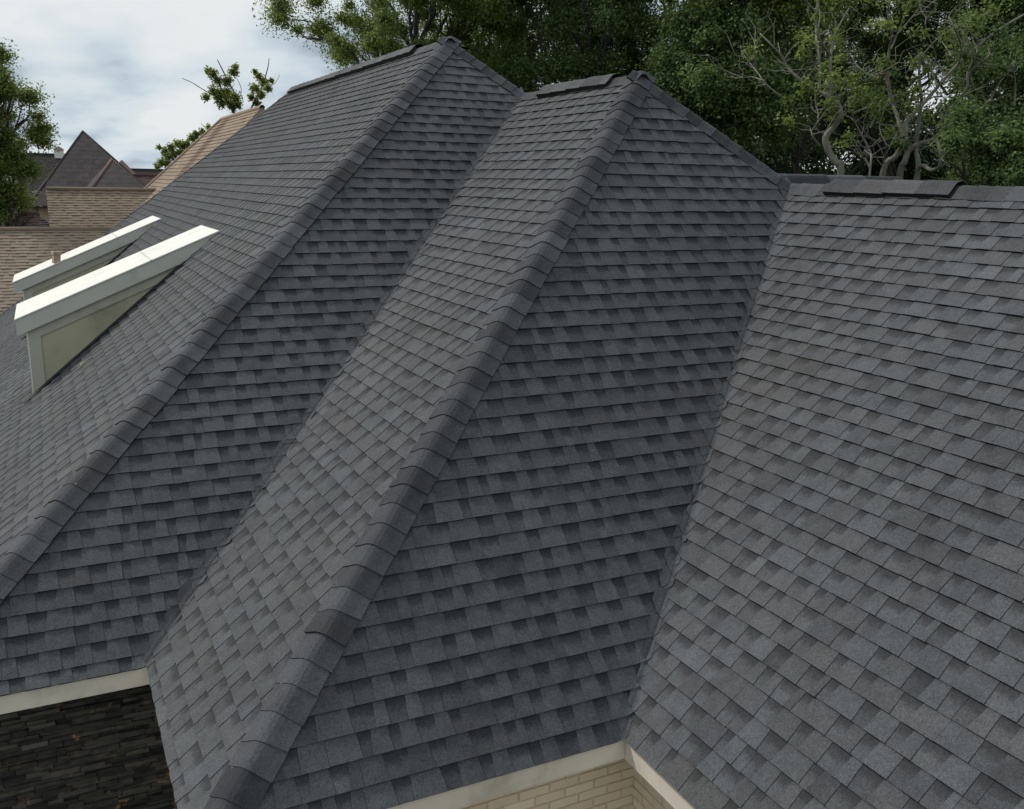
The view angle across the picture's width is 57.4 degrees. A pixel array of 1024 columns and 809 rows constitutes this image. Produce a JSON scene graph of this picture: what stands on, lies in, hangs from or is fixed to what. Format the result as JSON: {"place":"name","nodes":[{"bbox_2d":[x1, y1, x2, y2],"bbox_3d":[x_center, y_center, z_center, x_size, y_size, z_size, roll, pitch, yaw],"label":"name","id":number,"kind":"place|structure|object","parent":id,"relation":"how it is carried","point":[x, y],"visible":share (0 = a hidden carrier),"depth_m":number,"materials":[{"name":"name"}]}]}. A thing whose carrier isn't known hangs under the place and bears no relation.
{"place":"outdoors","nodes":[
{"label":"outdoors","id":0,"kind":"place"},
{"bbox_2d":[1,204,49,226],"bbox_3d":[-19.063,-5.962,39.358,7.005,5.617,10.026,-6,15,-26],"label":"long roof house","id":1,"kind":"structure","parent":0,"point":[44,222],"depth_m":37.69,"materials":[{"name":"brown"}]},
{"bbox_2d":[17,146,64,210],"bbox_3d":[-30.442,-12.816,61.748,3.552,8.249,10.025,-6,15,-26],"label":"long roof house","id":2,"kind":"structure","parent":0,"point":[54,158],"depth_m":60.40,"materials":[{"name":"beige"}]},
{"bbox_2d":[120,160,135,173],"bbox_3d":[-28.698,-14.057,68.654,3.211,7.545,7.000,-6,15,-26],"label":"hip roof house","id":3,"kind":"structure","parent":0,"point":[124,164],"depth_m":66.93,"materials":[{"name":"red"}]},
{"bbox_2d":[131,168,163,173],"bbox_3d":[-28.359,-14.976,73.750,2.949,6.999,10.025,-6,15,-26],"label":"long roof house","id":4,"kind":"structure","parent":0,"point":[143,171],"depth_m":72.74,"materials":[{"name":"grey"}]},
{"bbox_2d":[0,0,1008,176],"label":"sky","id":5,"kind":"structure","parent":0,"point":[114,70],"materials":[{"name":"white"}]},
{"bbox_2d":[0,36,1023,808],"bbox_3d":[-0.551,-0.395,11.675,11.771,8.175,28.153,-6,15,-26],"label":"shingle house","id":6,"kind":"structure","parent":0,"point":[444,422],"depth_m":6.63,"materials":[{"name":"grey"}]},
{"bbox_2d":[51,251,61,262],"bbox_3d":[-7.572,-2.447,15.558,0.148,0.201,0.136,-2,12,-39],"label":"chimney","id":7,"kind":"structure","parent":6,"relation":"on","point":[56,256],"depth_m":15.52,"materials":[{"name":"beige"}]},
{"label":"ground","id":8,"kind":"structure","parent":0,"visible":0},
{"bbox_2d":[8,211,40,226],"bbox_3d":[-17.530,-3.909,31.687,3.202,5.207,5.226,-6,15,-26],"label":"long roof house","id":9,"kind":"structure","parent":8,"relation":"on","point":[34,221],"depth_m":31.49,"materials":[{"name":"beige"}]},
{"bbox_2d":[0,37,61,226],"bbox_3d":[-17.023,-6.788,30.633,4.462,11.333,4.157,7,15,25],"label":"leafy tree","id":10,"kind":"object","parent":8,"relation":"on","point":[14,154],"visible":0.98,"depth_m":30.27,"materials":[{"name":"green plant"}]},
{"bbox_2d":[0,226,113,313],"bbox_3d":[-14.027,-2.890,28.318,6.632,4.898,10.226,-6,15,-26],"label":"neighbour house","id":11,"kind":"structure","parent":8,"relation":"on","point":[23,248],"depth_m":27.26,"materials":[{"name":"beige"}]},
{"bbox_2d":[30,130,131,219],"bbox_3d":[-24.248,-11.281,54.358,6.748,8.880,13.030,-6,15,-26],"label":"pyramid roof house","id":12,"kind":"structure","parent":8,"relation":"on","point":[85,159],"depth_m":50.45,"materials":[{"name":"grey"}]},
{"bbox_2d":[46,187,156,226],"bbox_3d":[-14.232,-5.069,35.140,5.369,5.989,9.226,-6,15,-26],"label":"neighbour house","id":13,"kind":"structure","parent":8,"relation":"on","point":[87,206],"depth_m":33.48,"materials":[{"name":"beige"}]},
{"bbox_2d":[48,174,157,220],"bbox_3d":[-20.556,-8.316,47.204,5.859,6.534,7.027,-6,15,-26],"label":"long roof house","id":14,"kind":"structure","parent":8,"relation":"on","point":[145,179],"depth_m":47.25,"materials":[{"name":"red"}]},
{"bbox_2d":[87,158,145,187],"bbox_3d":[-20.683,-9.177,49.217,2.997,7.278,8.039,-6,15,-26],"label":"hip roof house","id":15,"kind":"structure","parent":8,"relation":"on","point":[112,173],"depth_m":46.24,"materials":[{"name":"beige"}]},
{"bbox_2d":[152,123,210,169],"bbox_3d":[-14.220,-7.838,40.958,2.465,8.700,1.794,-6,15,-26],"label":"leafy shrub","id":16,"kind":"object","parent":8,"relation":"on","point":[169,153],"visible":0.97,"depth_m":40.20,"materials":[{"name":"green plant"}]},
{"bbox_2d":[141,105,264,205],"bbox_3d":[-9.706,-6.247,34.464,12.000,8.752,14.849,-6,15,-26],"label":"neighbour house","id":17,"kind":"structure","parent":8,"relation":"on","point":[221,130],"depth_m":34.28,"materials":[{"name":"beige"}]},
{"bbox_2d":[182,60,279,112],"bbox_3d":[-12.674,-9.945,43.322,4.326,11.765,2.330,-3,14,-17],"label":"half dead tree","id":18,"kind":"object","parent":8,"relation":"on","point":[228,99],"visible":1,"depth_m":41.98,"materials":[{"name":"green plant"}]},
{"bbox_2d":[252,0,550,86],"bbox_3d":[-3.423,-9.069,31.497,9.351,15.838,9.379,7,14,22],"label":"oak tree","id":19,"kind":"object","parent":8,"relation":"on","point":[374,39],"visible":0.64,"depth_m":30.04,"materials":[{"name":"green plant"}]},
{"bbox_2d":[402,0,625,88],"bbox_3d":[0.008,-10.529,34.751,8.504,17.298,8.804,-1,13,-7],"label":"woodland tree","id":20,"kind":"object","parent":8,"relation":"on","point":[434,30],"visible":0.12,"depth_m":33.19,"materials":[{"name":"green plant"}]},
{"bbox_2d":[476,0,684,92],"bbox_3d":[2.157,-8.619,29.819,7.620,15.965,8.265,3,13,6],"label":"woodland tree","id":21,"kind":"object","parent":8,"relation":"on","point":[619,18],"visible":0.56,"depth_m":27.97,"materials":[{"name":"green plant"}]},
{"bbox_2d":[551,0,801,78],"bbox_3d":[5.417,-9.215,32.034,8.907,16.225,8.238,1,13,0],"label":"woodland tree","id":22,"kind":"object","parent":8,"relation":"on","point":[596,39],"visible":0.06,"depth_m":29.35,"materials":[{"name":"green plant"}]},
{"bbox_2d":[629,0,821,158],"bbox_3d":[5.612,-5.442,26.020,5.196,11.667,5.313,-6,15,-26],"label":"woodland tree","id":23,"kind":"object","parent":8,"relation":"on","point":[735,110],"visible":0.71,"depth_m":24.43,"materials":[{"name":"green plant"}]},
{"bbox_2d":[460,28,1023,180],"bbox_3d":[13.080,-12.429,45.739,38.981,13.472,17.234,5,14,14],"label":"woodland","id":24,"kind":"object","parent":8,"relation":"on","point":[862,169],"visible":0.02,"depth_m":41.06,"materials":[{"name":"green plant"}]},
{"bbox_2d":[650,0,860,156],"bbox_3d":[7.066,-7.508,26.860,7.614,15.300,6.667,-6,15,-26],"label":"woodland tree","id":25,"kind":"object","parent":8,"relation":"on","point":[791,11],"visible":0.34,"depth_m":25.38,"materials":[{"name":"green plant"}]},
{"bbox_2d":[707,0,908,175],"bbox_3d":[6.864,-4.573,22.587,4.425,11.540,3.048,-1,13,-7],"label":"gnarled tree","id":26,"kind":"object","parent":8,"relation":"on","point":[827,71],"visible":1,"depth_m":21.65,"materials":[{"name":"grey plant"}]},
{"bbox_2d":[753,0,936,174],"bbox_3d":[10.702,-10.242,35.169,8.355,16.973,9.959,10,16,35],"label":"woodland tree","id":27,"kind":"object","parent":8,"relation":"on","point":[791,150],"visible":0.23,"depth_m":34.06,"materials":[{"name":"green plant"}]},
{"bbox_2d":[799,0,1020,175],"bbox_3d":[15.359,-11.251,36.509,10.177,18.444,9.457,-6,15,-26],"label":"woodland tree","id":28,"kind":"object","parent":8,"relation":"on","point":[882,144],"visible":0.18,"depth_m":35.65,"materials":[{"name":"green plant"}]},
{"bbox_2d":[833,0,1023,175],"bbox_3d":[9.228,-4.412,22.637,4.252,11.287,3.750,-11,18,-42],"label":"gnarled tree","id":29,"kind":"object","parent":8,"relation":"on","point":[877,25],"visible":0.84,"depth_m":22.02,"materials":[{"name":"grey plant"}]},
{"bbox_2d":[873,10,1023,179],"bbox_3d":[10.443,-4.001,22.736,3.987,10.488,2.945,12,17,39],"label":"gnarled tree","id":30,"kind":"object","parent":8,"relation":"on","point":[917,143],"visible":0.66,"depth_m":22.06,"materials":[{"name":"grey plant"}]},
{"bbox_2d":[878,0,1023,139],"bbox_3d":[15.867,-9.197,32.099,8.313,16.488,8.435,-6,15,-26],"label":"woodland tree","id":31,"kind":"object","parent":8,"relation":"on","point":[945,7],"visible":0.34,"depth_m":31.40,"materials":[{"name":"green plant"}]},
{"bbox_2d":[927,92,1023,186],"bbox_3d":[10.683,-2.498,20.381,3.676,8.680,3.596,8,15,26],"label":"leafy bush","id":32,"kind":"object","parent":8,"relation":"on","point":[997,159],"visible":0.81,"depth_m":19.61,"materials":[{"name":"green plant"}]},
{"bbox_2d":[930,0,1023,179],"bbox_3d":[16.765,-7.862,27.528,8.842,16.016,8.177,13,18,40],"label":"woodland tree","id":33,"kind":"object","parent":8,"relation":"on","point":[999,105],"visible":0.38,"depth_m":27.61,"materials":[{"name":"green plant"}]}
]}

